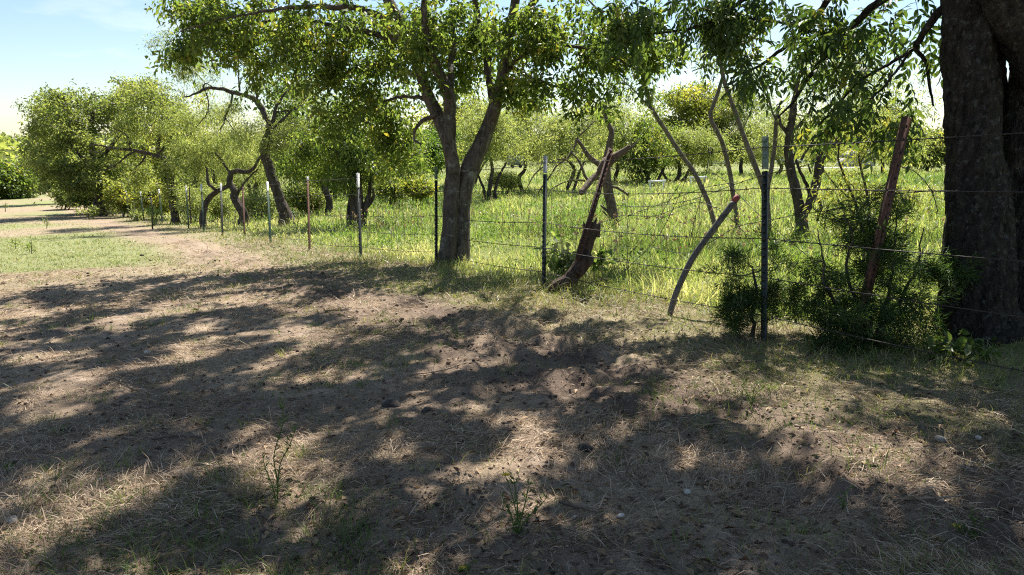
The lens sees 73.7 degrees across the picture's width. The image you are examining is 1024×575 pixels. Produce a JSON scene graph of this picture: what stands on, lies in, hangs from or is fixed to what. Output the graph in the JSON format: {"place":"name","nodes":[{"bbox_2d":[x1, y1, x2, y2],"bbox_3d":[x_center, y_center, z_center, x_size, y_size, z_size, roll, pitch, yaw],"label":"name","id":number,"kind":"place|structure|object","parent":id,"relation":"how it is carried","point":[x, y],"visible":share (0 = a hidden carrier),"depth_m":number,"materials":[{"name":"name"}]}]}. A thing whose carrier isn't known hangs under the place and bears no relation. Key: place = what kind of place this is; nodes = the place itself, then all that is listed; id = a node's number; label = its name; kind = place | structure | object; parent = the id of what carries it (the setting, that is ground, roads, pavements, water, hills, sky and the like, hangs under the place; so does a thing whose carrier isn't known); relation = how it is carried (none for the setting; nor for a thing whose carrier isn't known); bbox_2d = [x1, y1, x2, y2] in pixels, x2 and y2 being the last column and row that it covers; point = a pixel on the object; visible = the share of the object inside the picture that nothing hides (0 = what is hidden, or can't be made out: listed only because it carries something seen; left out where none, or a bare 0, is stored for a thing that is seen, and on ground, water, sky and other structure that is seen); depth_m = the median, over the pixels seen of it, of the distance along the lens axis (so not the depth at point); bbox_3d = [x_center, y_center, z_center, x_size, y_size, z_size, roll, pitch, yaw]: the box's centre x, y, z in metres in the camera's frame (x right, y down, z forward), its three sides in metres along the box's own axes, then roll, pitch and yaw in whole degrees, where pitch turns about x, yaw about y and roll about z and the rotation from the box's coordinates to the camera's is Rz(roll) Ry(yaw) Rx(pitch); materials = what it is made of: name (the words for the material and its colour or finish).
{"place":"outdoors","nodes":[
{"label":"outdoors","id":0,"kind":"place"},
{"bbox_2d":[0,214,378,333],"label":"mown grass","id":1,"kind":"structure","parent":0,"point":[56,255],"depth_m":13.50,"materials":[{"name":"plant"}]},
{"bbox_2d":[0,0,1008,136],"label":"sky","id":2,"kind":"structure","parent":0,"point":[52,42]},
{"bbox_2d":[0,159,1023,574],"bbox_3d":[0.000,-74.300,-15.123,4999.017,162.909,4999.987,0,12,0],"label":"ground","id":3,"kind":"structure","parent":0,"point":[20,213],"depth_m":3.49,"materials":[{"name":"soil"}]},
{"bbox_2d":[0,153,41,198],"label":"lane bush","id":4,"kind":"object","parent":3,"relation":"on","point":[14,183],"visible":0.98,"depth_m":65.58,"materials":[{"name":"green plant"}]},
{"bbox_2d":[6,82,80,194],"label":"roadside tree","id":5,"kind":"object","parent":3,"relation":"on","point":[33,140],"visible":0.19,"depth_m":54.38,"materials":[{"name":"green plant"}]},
{"bbox_2d":[48,183,82,209],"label":"understory shrub","id":6,"kind":"object","parent":3,"relation":"on","point":[58,195],"visible":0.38,"depth_m":46.38,"materials":[{"name":"green plant"}]},
{"bbox_2d":[0,79,160,215],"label":"shade tree","id":7,"kind":"object","parent":3,"relation":"on","point":[73,178],"visible":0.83,"depth_m":37.88,"materials":[{"name":"green plant"}]},
{"bbox_2d":[55,192,105,212],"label":"understory shrub","id":8,"kind":"object","parent":3,"relation":"on","point":[84,202],"visible":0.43,"depth_m":40.23,"materials":[{"name":"green plant"}]},
{"bbox_2d":[70,205,103,218],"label":"shrub","id":9,"kind":"object","parent":3,"relation":"on","point":[91,211],"visible":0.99,"depth_m":35.47,"materials":[{"name":"green plant"}]},
{"bbox_2d":[76,136,142,188],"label":"pasture tree","id":10,"kind":"object","parent":3,"relation":"on","point":[112,151],"visible":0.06,"depth_m":56.97,"materials":[{"name":"green plant"}]},
{"bbox_2d":[99,179,143,216],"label":"understory shrub","id":11,"kind":"object","parent":3,"relation":"on","point":[115,197],"visible":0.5,"depth_m":36.32,"materials":[{"name":"green plant"}]},
{"bbox_2d":[127,203,145,221],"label":"shrub","id":12,"kind":"object","parent":3,"relation":"on","point":[134,213],"visible":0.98,"depth_m":31.23,"materials":[{"name":"green plant"}]},
{"bbox_2d":[73,75,217,209],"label":"yellowing tree","id":13,"kind":"object","parent":3,"relation":"on","point":[125,84],"visible":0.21,"depth_m":43.94,"materials":[{"name":"green plant"}]},
{"bbox_2d":[121,180,170,218],"bbox_3d":[-17.125,-4.236,32.934,2.649,2.048,2.837,2,12,8],"label":"understory shrub","id":14,"kind":"object","parent":3,"relation":"on","point":[146,200],"visible":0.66,"depth_m":32.35,"materials":[{"name":"green plant"}]},
{"bbox_2d":[89,71,203,223],"bbox_3d":[-14.569,-5.576,27.323,4.325,5.986,4.033,0,12,0],"label":"vine clad tree","id":15,"kind":"object","parent":3,"relation":"on","point":[148,100],"visible":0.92,"depth_m":26.89,"materials":[{"name":"green plant"}]},
{"bbox_2d":[143,202,164,228],"bbox_3d":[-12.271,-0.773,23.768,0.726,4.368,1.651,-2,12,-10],"label":"cedar bush","id":16,"kind":"object","parent":3,"relation":"on","point":[151,210],"visible":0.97,"depth_m":23.45,"materials":[{"name":"green plant"}]},
{"bbox_2d":[158,189,162,222],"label":"fence post","id":17,"kind":"object","parent":3,"relation":"on","point":[160,205],"visible":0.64,"depth_m":27.35,"materials":[{"name":"metal"}]},
{"bbox_2d":[165,220,1023,371],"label":"barbed wire","id":18,"kind":"object","parent":17,"relation":"attached to","point":[906,347],"visible":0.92,"depth_m":4.79,"materials":[{"name":"metal"}]},
{"bbox_2d":[151,435,203,439],"bbox_3d":[-1.578,0.706,3.235,0.239,0.012,0.044,-1,12,-5],"label":"stick","id":19,"kind":"object","parent":3,"relation":"on","point":[155,438],"visible":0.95,"depth_m":3.23,"materials":[{"name":"brown wood"}]},
{"bbox_2d":[130,108,241,194],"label":"pasture tree","id":20,"kind":"object","parent":3,"relation":"on","point":[209,169],"visible":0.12,"depth_m":46.79,"materials":[{"name":"green plant"}]},
{"bbox_2d":[161,180,219,221],"bbox_3d":[-12.617,-3.376,26.797,2.029,1.801,2.933,0,12,0],"label":"understory shrub","id":21,"kind":"object","parent":3,"relation":"on","point":[195,201],"visible":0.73,"depth_m":26.56,"materials":[{"name":"green plant"}]},
{"bbox_2d":[200,184,204,231],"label":"fence post","id":22,"kind":"object","parent":3,"relation":"on","point":[202,208],"visible":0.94,"depth_m":20.83,"materials":[{"name":"metal"}]},
{"bbox_2d":[150,100,260,227],"bbox_3d":[-10.931,-4.386,24.310,5.029,4.449,3.186,8,14,36],"label":"mesquite tree","id":23,"kind":"object","parent":3,"relation":"on","point":[199,151],"visible":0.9,"depth_m":23.82,"materials":[{"name":"green plant"}]},
{"bbox_2d":[148,78,282,210],"bbox_3d":[-14.243,-6.816,33.476,6.286,6.795,5.608,-4,12,-17],"label":"mesquite tree","id":24,"kind":"object","parent":3,"relation":"on","point":[214,177],"visible":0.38,"depth_m":32.99,"materials":[{"name":"green plant"}]},
{"bbox_2d":[196,178,239,220],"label":"understory shrub","id":25,"kind":"object","parent":3,"relation":"on","point":[216,212],"visible":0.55,"depth_m":28.51,"materials":[{"name":"green plant"}]},
{"bbox_2d":[220,183,223,234],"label":"fence post","id":26,"kind":"object","parent":3,"relation":"on","point":[221,209],"visible":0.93,"depth_m":18.18,"materials":[{"name":"metal"}]},
{"bbox_2d":[146,206,1023,261],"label":"barbed wire","id":27,"kind":"object","parent":26,"relation":"attached to","point":[784,240],"visible":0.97,"depth_m":4.83,"materials":[{"name":"metal"}]},
{"bbox_2d":[135,19,322,225],"bbox_3d":[-8.928,-5.519,23.075,7.495,6.827,3.282,5,12,23],"label":"mesquite tree","id":28,"kind":"object","parent":3,"relation":"on","point":[266,142],"visible":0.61,"depth_m":22.46,"materials":[{"name":"green plant"}]},
{"bbox_2d":[242,187,245,235],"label":"fence post","id":29,"kind":"object","parent":3,"relation":"on","point":[243,209],"visible":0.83,"depth_m":18.03,"materials":[{"name":"metal"}]},
{"bbox_2d":[224,184,277,221],"bbox_3d":[-10.027,-3.317,26.789,2.204,1.768,3.020,0,12,0],"label":"understory shrub","id":30,"kind":"object","parent":3,"relation":"on","point":[253,202],"visible":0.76,"depth_m":26.54,"materials":[{"name":"green plant"}]},
{"bbox_2d":[202,97,299,196],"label":"pasture tree","id":31,"kind":"object","parent":3,"relation":"on","point":[249,183],"visible":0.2,"depth_m":41.90,"materials":[{"name":"green plant"}]},
{"bbox_2d":[266,182,271,242],"bbox_3d":[-5.366,-1.611,15.079,0.055,1.435,0.376,-3,12,-16],"label":"fence post","id":32,"kind":"object","parent":3,"relation":"on","point":[268,208],"visible":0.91,"depth_m":15.08,"materials":[{"name":"metal"}]},
{"bbox_2d":[260,397,297,503],"bbox_3d":[-0.874,0.613,2.543,0.131,0.401,0.124,-11,16,-43],"label":"wild forb","id":33,"kind":"object","parent":3,"relation":"on","point":[280,465],"visible":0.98,"depth_m":2.54,"materials":[{"name":"plant"}]},
{"bbox_2d":[258,59,340,214],"bbox_3d":[-8.836,-6.558,29.619,4.517,6.763,5.071,0,12,0],"label":"leafy tree","id":34,"kind":"object","parent":3,"relation":"on","point":[329,204],"visible":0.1,"depth_m":28.74,"materials":[{"name":"green plant"}]},
{"bbox_2d":[306,176,310,249],"bbox_3d":[-3.951,-1.394,13.261,0.049,1.503,0.375,-2,12,-9],"label":"fence post","id":35,"kind":"object","parent":3,"relation":"on","point":[308,216],"visible":0.92,"depth_m":13.26,"materials":[{"name":"metal"}]},
{"bbox_2d":[282,178,341,212],"bbox_3d":[-9.006,-3.931,29.927,2.814,1.789,2.670,-7,13,-31],"label":"understory shrub","id":36,"kind":"object","parent":3,"relation":"on","point":[299,202],"visible":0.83,"depth_m":29.37,"materials":[{"name":"green plant"}]},
{"bbox_2d":[277,152,381,197],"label":"pasture tree","id":37,"kind":"object","parent":3,"relation":"on","point":[337,192],"visible":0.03,"depth_m":45.28,"materials":[{"name":"green plant"}]},
{"bbox_2d":[264,86,440,229],"bbox_3d":[-4.577,-3.829,19.840,4.571,4.341,3.938,6,13,29],"label":"leafy tree","id":38,"kind":"object","parent":3,"relation":"on","point":[354,164],"visible":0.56,"depth_m":19.35,"materials":[{"name":"green plant"}]},
{"bbox_2d":[356,173,361,255],"bbox_3d":[-2.505,-1.139,11.206,0.053,1.461,0.371,-2,12,-10],"label":"fence post","id":39,"kind":"object","parent":3,"relation":"on","point":[359,214],"visible":0.88,"depth_m":11.21,"materials":[{"name":"paint"}]},
{"bbox_2d":[168,214,1023,318],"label":"barbed wire","id":40,"kind":"object","parent":39,"relation":"attached to","point":[912,300],"visible":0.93,"depth_m":4.59,"materials":[{"name":"metal"}]},
{"bbox_2d":[372,175,409,205],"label":"understory shrub","id":41,"kind":"object","parent":3,"relation":"on","point":[387,190],"visible":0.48,"depth_m":33.29,"materials":[{"name":"green plant"}]},
{"bbox_2d":[381,399,400,407],"bbox_3d":[-0.639,0.618,3.620,0.105,0.050,0.098,0,12,0],"label":"clod","id":42,"kind":"object","parent":3,"relation":"on","point":[391,403],"visible":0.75,"depth_m":3.59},
{"bbox_2d":[391,173,440,206],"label":"understory shrub","id":43,"kind":"object","parent":3,"relation":"on","point":[407,188],"visible":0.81,"depth_m":29.35,"materials":[{"name":"green plant"}]},
{"bbox_2d":[373,89,468,198],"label":"pasture tree","id":44,"kind":"object","parent":3,"relation":"on","point":[437,157],"visible":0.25,"depth_m":39.40,"materials":[{"name":"green plant"}]},
{"bbox_2d":[144,0,701,264],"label":"elm tree","id":45,"kind":"object","parent":3,"relation":"on","point":[420,40],"visible":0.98,"depth_m":9.83,"materials":[{"name":"green plant"}]},
{"bbox_2d":[434,166,437,263],"bbox_3d":[-1.099,-0.991,9.876,0.047,1.495,0.370,0,12,-1],"label":"fence post","id":46,"kind":"object","parent":3,"relation":"on","point":[436,211],"visible":0.89,"depth_m":9.88,"materials":[{"name":"paint"}]},
{"bbox_2d":[415,79,491,183],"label":"pasture tree","id":47,"kind":"object","parent":3,"relation":"on","point":[473,103],"visible":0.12,"depth_m":51.38,"materials":[{"name":"green plant"}]},
{"bbox_2d":[0,128,938,163],"bbox_3d":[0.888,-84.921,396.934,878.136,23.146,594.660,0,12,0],"label":"woodland","id":48,"kind":"object","parent":3,"relation":"on","point":[6,149],"visible":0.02,"depth_m":150.05,"materials":[{"name":"green plant"}]},
{"bbox_2d":[456,96,538,200],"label":"pasture tree","id":49,"kind":"object","parent":3,"relation":"on","point":[502,129],"visible":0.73,"depth_m":33.65,"materials":[{"name":"green plant"}]},
{"bbox_2d":[479,166,528,193],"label":"understory shrub","id":50,"kind":"object","parent":3,"relation":"on","point":[508,180],"visible":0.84,"depth_m":37.55,"materials":[{"name":"green plant"}]},
{"bbox_2d":[0,210,1022,574],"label":"green tufts","id":51,"kind":"object","parent":3,"relation":"on","point":[284,542],"visible":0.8,"depth_m":2.56,"materials":[{"name":"plant"}]},
{"bbox_2d":[0,236,1023,574],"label":"dry straw","id":52,"kind":"object","parent":3,"relation":"on","point":[976,566],"visible":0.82,"depth_m":2.90,"materials":[{"name":"plant"}]},
{"bbox_2d":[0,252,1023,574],"bbox_3d":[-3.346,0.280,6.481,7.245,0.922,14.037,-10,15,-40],"label":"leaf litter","id":53,"kind":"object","parent":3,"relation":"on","point":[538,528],"visible":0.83,"depth_m":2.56,"materials":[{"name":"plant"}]},
{"bbox_2d":[0,244,1023,574],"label":"soil crumbs","id":54,"kind":"object","parent":3,"relation":"on","point":[576,548],"visible":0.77,"depth_m":3.08,"materials":[{"name":"soil"}]},
{"bbox_2d":[507,156,523,167],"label":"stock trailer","id":55,"kind":"object","parent":3,"relation":"on","point":[521,163],"visible":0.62,"depth_m":104.05,"materials":[{"name":"metal"}]},
{"bbox_2d":[500,470,546,533],"bbox_3d":[0.034,0.695,2.189,0.147,0.213,0.098,3,12,14],"label":"wild forb","id":56,"kind":"object","parent":3,"relation":"on","point":[514,502],"visible":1,"depth_m":2.19,"materials":[{"name":"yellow plant"}]},
{"bbox_2d":[477,73,580,191],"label":"pasture tree","id":57,"kind":"object","parent":3,"relation":"on","point":[523,171],"visible":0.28,"depth_m":39.25,"materials":[{"name":"green plant"}]},
{"bbox_2d":[126,166,945,324],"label":"meadow grass","id":58,"kind":"structure","parent":3,"relation":"on","point":[708,258],"depth_m":14.06,"materials":[{"name":"plant"}]},
{"bbox_2d":[541,155,546,288],"bbox_3d":[0.338,-0.634,7.141,0.046,1.468,0.366,1,12,3],"label":"fence post","id":59,"kind":"object","parent":3,"relation":"on","point":[544,209],"visible":0.86,"depth_m":7.14,"materials":[{"name":"paint"}]},
{"bbox_2d":[533,231,576,278],"bbox_3d":[0.482,-0.267,7.264,0.534,0.672,0.475,0,12,0],"label":"leafy weed","id":60,"kind":"object","parent":3,"relation":"on","point":[555,262],"visible":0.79,"depth_m":7.27,"materials":[{"name":"green plant"}]},
{"bbox_2d":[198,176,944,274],"bbox_3d":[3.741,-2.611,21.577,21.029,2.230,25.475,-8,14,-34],"label":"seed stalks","id":61,"kind":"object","parent":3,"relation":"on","point":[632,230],"visible":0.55,"depth_m":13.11,"materials":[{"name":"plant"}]},
{"bbox_2d":[544,217,600,291],"bbox_3d":[0.597,-0.267,6.866,0.595,0.876,0.305,0,12,0],"label":"stump post","id":62,"kind":"object","parent":3,"relation":"on","point":[577,270],"visible":0.73,"depth_m":6.83,"materials":[{"name":"brown wood"}]},
{"bbox_2d":[575,148,612,260],"bbox_3d":[0.820,-0.845,6.868,0.068,1.106,0.666,8,14,36],"label":"rusty angle iron","id":63,"kind":"object","parent":62,"relation":"on","point":[593,206],"visible":0.99,"depth_m":6.85,"materials":[{"name":"metal"}]},
{"bbox_2d":[579,171,600,194],"bbox_3d":[0.823,-1.113,7.129,0.090,0.275,0.426,10,15,40],"label":"broken log","id":64,"kind":"object","parent":63,"relation":"attached to","point":[593,177],"visible":0.84,"depth_m":7.09,"materials":[{"name":"brown wood"}]},
{"bbox_2d":[597,145,630,172],"bbox_3d":[1.059,-1.331,7.111,0.361,0.306,0.116,3,12,17],"label":"broken log","id":65,"kind":"object","parent":64,"relation":"on","point":[618,154],"visible":0.76,"depth_m":7.07,"materials":[{"name":"brown wood"}]},
{"bbox_2d":[564,181,738,275],"bbox_3d":[1.228,-0.498,6.253,1.689,0.990,0.154,9,14,37],"label":"loose wire","id":66,"kind":"object","parent":62,"relation":"hanging from","point":[648,208],"visible":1,"depth_m":6.18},
{"bbox_2d":[521,99,630,192],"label":"pasture tree","id":67,"kind":"object","parent":3,"relation":"on","point":[554,124],"visible":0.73,"depth_m":35.80,"materials":[{"name":"green plant"}]},
{"bbox_2d":[578,442,592,451],"bbox_3d":[0.315,0.687,2.944,0.069,0.032,0.072,0,12,0],"label":"clod","id":68,"kind":"object","parent":3,"relation":"on","point":[586,446],"visible":0.92,"depth_m":2.92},
{"bbox_2d":[526,77,648,230],"bbox_3d":[1.665,-2.956,15.102,2.821,3.467,1.878,-2,12,-11],"label":"dead mesquite","id":69,"kind":"object","parent":3,"relation":"on","point":[611,209],"visible":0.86,"depth_m":14.98,"materials":[{"name":"plant"}]},
{"bbox_2d":[588,245,617,287],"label":"leafy weed","id":70,"kind":"object","parent":3,"relation":"on","point":[598,262],"visible":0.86,"depth_m":7.07,"materials":[{"name":"green plant"}]},
{"bbox_2d":[573,90,664,181],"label":"pasture tree","id":71,"kind":"object","parent":3,"relation":"on","point":[616,127],"visible":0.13,"depth_m":45.57,"materials":[{"name":"green plant"}]},
{"bbox_2d":[580,173,688,293],"bbox_3d":[1.108,-0.454,6.314,1.025,1.216,0.169,6,13,28],"label":"loose wire","id":72,"kind":"object","parent":3,"relation":"on","point":[654,240],"visible":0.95,"depth_m":6.21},
{"bbox_2d":[585,0,718,238],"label":"slender sapling","id":73,"kind":"object","parent":3,"relation":"on","point":[656,116],"visible":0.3,"depth_m":11.98,"materials":[{"name":"green plant"}]},
{"bbox_2d":[613,111,691,183],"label":"pasture tree","id":74,"kind":"object","parent":3,"relation":"on","point":[649,130],"visible":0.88,"depth_m":41.48,"materials":[{"name":"green plant"}]},
{"bbox_2d":[628,119,737,180],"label":"pasture tree","id":75,"kind":"object","parent":3,"relation":"on","point":[694,143],"visible":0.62,"depth_m":43.44,"materials":[{"name":"green plant"}]},
{"bbox_2d":[636,76,746,173],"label":"pasture tree","id":76,"kind":"object","parent":3,"relation":"on","point":[690,107],"visible":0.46,"depth_m":60.57,"materials":[{"name":"green plant"}]},
{"bbox_2d":[667,194,740,314],"bbox_3d":[1.570,-0.223,5.665,0.663,1.087,0.071,-4,12,-18],"label":"leaning post","id":77,"kind":"object","parent":3,"relation":"on","point":[704,241],"visible":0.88,"depth_m":5.63,"materials":[{"name":"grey wood"}]},
{"bbox_2d":[596,202,779,267],"bbox_3d":[1.469,-0.527,5.952,0.128,0.451,1.984,-9,14,-37],"label":"loose wire","id":78,"kind":"object","parent":77,"relation":"attached to","point":[687,204],"visible":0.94,"depth_m":5.88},
{"bbox_2d":[606,172,831,277],"bbox_3d":[1.694,-0.458,5.771,0.146,1.030,2.153,-10,15,-42],"label":"loose wire","id":79,"kind":"object","parent":77,"relation":"attached to","point":[736,192],"visible":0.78,"depth_m":5.74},
{"bbox_2d":[650,190,943,253],"bbox_3d":[1.931,-0.467,5.142,0.127,0.637,2.309,-10,15,-39],"label":"loose wire","id":80,"kind":"object","parent":77,"relation":"attached to","point":[793,215],"visible":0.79,"depth_m":4.97,"materials":[{"name":"metal"}]},
{"bbox_2d":[689,3,744,232],"bbox_3d":[3.857,-3.066,12.740,1.288,4.266,1.074,5,12,22],"label":"slender sapling","id":81,"kind":"object","parent":3,"relation":"on","point":[722,143],"visible":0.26,"depth_m":12.49,"materials":[{"name":"brown plant"}]},
{"bbox_2d":[681,0,781,236],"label":"slender sapling","id":82,"kind":"object","parent":3,"relation":"on","point":[753,161],"visible":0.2,"depth_m":11.48,"materials":[{"name":"green plant"}]},
{"bbox_2d":[692,64,791,174],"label":"pasture tree","id":83,"kind":"object","parent":3,"relation":"on","point":[730,119],"visible":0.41,"depth_m":57.55,"materials":[{"name":"green plant"}]},
{"bbox_2d":[741,380,766,405],"bbox_3d":[1.192,0.517,3.369,0.154,0.137,0.051,-3,12,-17],"label":"wild forb","id":84,"kind":"object","parent":3,"relation":"on","point":[752,401],"visible":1,"depth_m":3.36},
{"bbox_2d":[696,210,828,338],"bbox_3d":[1.765,-0.082,4.807,0.867,0.947,0.869,-2,12,-11],"label":"juniper shrub","id":85,"kind":"object","parent":3,"relation":"on","point":[744,299],"visible":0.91,"depth_m":4.78,"materials":[{"name":"green plant"}]},
{"bbox_2d":[761,135,768,340],"bbox_3d":[1.737,-0.287,4.686,0.052,1.482,0.375,1,12,3],"label":"fence post","id":86,"kind":"object","parent":3,"relation":"on","point":[764,227],"visible":0.9,"depth_m":4.68,"materials":[{"name":"paint"}]},
{"bbox_2d":[148,132,1023,192],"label":"barbed wire","id":87,"kind":"object","parent":86,"relation":"attached to","point":[894,140],"visible":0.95,"depth_m":4.78,"materials":[{"name":"metal"}]},
{"bbox_2d":[150,187,1023,199],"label":"barbed wire","id":88,"kind":"object","parent":86,"relation":"attached to","point":[957,191],"visible":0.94,"depth_m":4.69,"materials":[{"name":"metal"}]},
{"bbox_2d":[730,101,818,176],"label":"pasture tree","id":89,"kind":"object","parent":3,"relation":"on","point":[768,128],"visible":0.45,"depth_m":49.24,"materials":[{"name":"green plant"}]},
{"bbox_2d":[589,0,1023,346],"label":"pecan tree","id":90,"kind":"object","parent":3,"relation":"on","point":[979,43],"visible":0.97,"depth_m":4.75,"materials":[{"name":"green plant"}]},
{"bbox_2d":[760,105,864,173],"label":"pasture tree","id":91,"kind":"object","parent":3,"relation":"on","point":[810,150],"visible":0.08,"depth_m":53.92,"materials":[{"name":"green plant"}]},
{"bbox_2d":[837,483,854,508],"bbox_3d":[1.136,0.718,2.331,0.045,0.100,0.082,8,14,35],"label":"wild forb","id":92,"kind":"object","parent":3,"relation":"on","point":[843,501],"visible":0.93,"depth_m":2.32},
{"bbox_2d":[754,13,943,246],"bbox_3d":[5.727,-2.595,11.455,3.520,3.746,2.353,0,12,0],"label":"forked mesquite","id":93,"kind":"object","parent":3,"relation":"on","point":[793,181],"visible":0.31,"depth_m":10.97,"materials":[{"name":"green plant"}]},
{"bbox_2d":[799,109,944,268],"bbox_3d":[3.934,-1.040,7.524,1.606,1.922,1.339,0,12,0],"label":"thicket sapling","id":94,"kind":"object","parent":3,"relation":"on","point":[858,156],"visible":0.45,"depth_m":7.43,"materials":[{"name":"green plant"}]},
{"bbox_2d":[850,115,911,348],"bbox_3d":[2.340,-0.348,4.351,0.502,1.463,0.058,-10,15,-40],"label":"rusty pipe","id":95,"kind":"object","parent":3,"relation":"on","point":[893,175],"visible":0.77,"depth_m":4.35,"materials":[{"name":"metal"}]},
{"bbox_2d":[829,98,932,173],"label":"pasture tree","id":96,"kind":"object","parent":3,"relation":"on","point":[881,154],"visible":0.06,"depth_m":47.70,"materials":[{"name":"green plant"}]},
{"bbox_2d":[780,183,994,369],"bbox_3d":[2.414,-0.067,4.426,1.263,1.227,1.186,-8,14,-34],"label":"juniper shrub","id":97,"kind":"object","parent":3,"relation":"on","point":[882,313],"visible":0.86,"depth_m":4.38,"materials":[{"name":"green plant"}]},
{"bbox_2d":[876,123,945,171],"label":"pasture tree","id":98,"kind":"object","parent":3,"relation":"on","point":[939,154],"visible":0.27,"depth_m":55.05,"materials":[{"name":"green plant"}]},
{"bbox_2d":[893,494,970,500],"bbox_3d":[1.469,0.723,2.351,0.324,0.047,0.063,-2,12,-11],"label":"stick","id":99,"kind":"object","parent":3,"relation":"on","point":[908,498],"visible":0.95,"depth_m":2.33,"materials":[{"name":"wood"}]},
{"bbox_2d":[920,329,1000,369],"bbox_3d":[2.627,0.369,3.974,0.458,0.256,0.405,-6,13,-26],"label":"leafy weed","id":100,"kind":"object","parent":3,"relation":"on","point":[962,347],"visible":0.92,"depth_m":3.94,"materials":[{"name":"green plant"}]},
{"bbox_2d":[948,508,989,540],"bbox_3d":[1.445,0.758,2.156,0.118,0.115,0.071,-5,12,-22],"label":"wild forb","id":101,"kind":"object","parent":3,"relation":"on","point":[956,525],"visible":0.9,"depth_m":2.16,"materials":[{"name":"green plant"}]},
{"bbox_2d":[104,211,1023,468],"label":"fence line grass","id":102,"kind":"structure","parent":0,"point":[472,279],"depth_m":5.92,"materials":[{"name":"plant"}]},
{"bbox_2d":[617,161,821,207],"bbox_3d":[1.552,-0.841,5.697,0.189,0.471,2.044,-8,14,-36],"label":"loose wire","id":103,"kind":"object","parent":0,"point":[752,178],"visible":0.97,"depth_m":5.49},
{"bbox_2d":[836,151,875,166],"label":"farm shed","id":104,"kind":"structure","parent":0,"point":[851,162],"depth_m":98.72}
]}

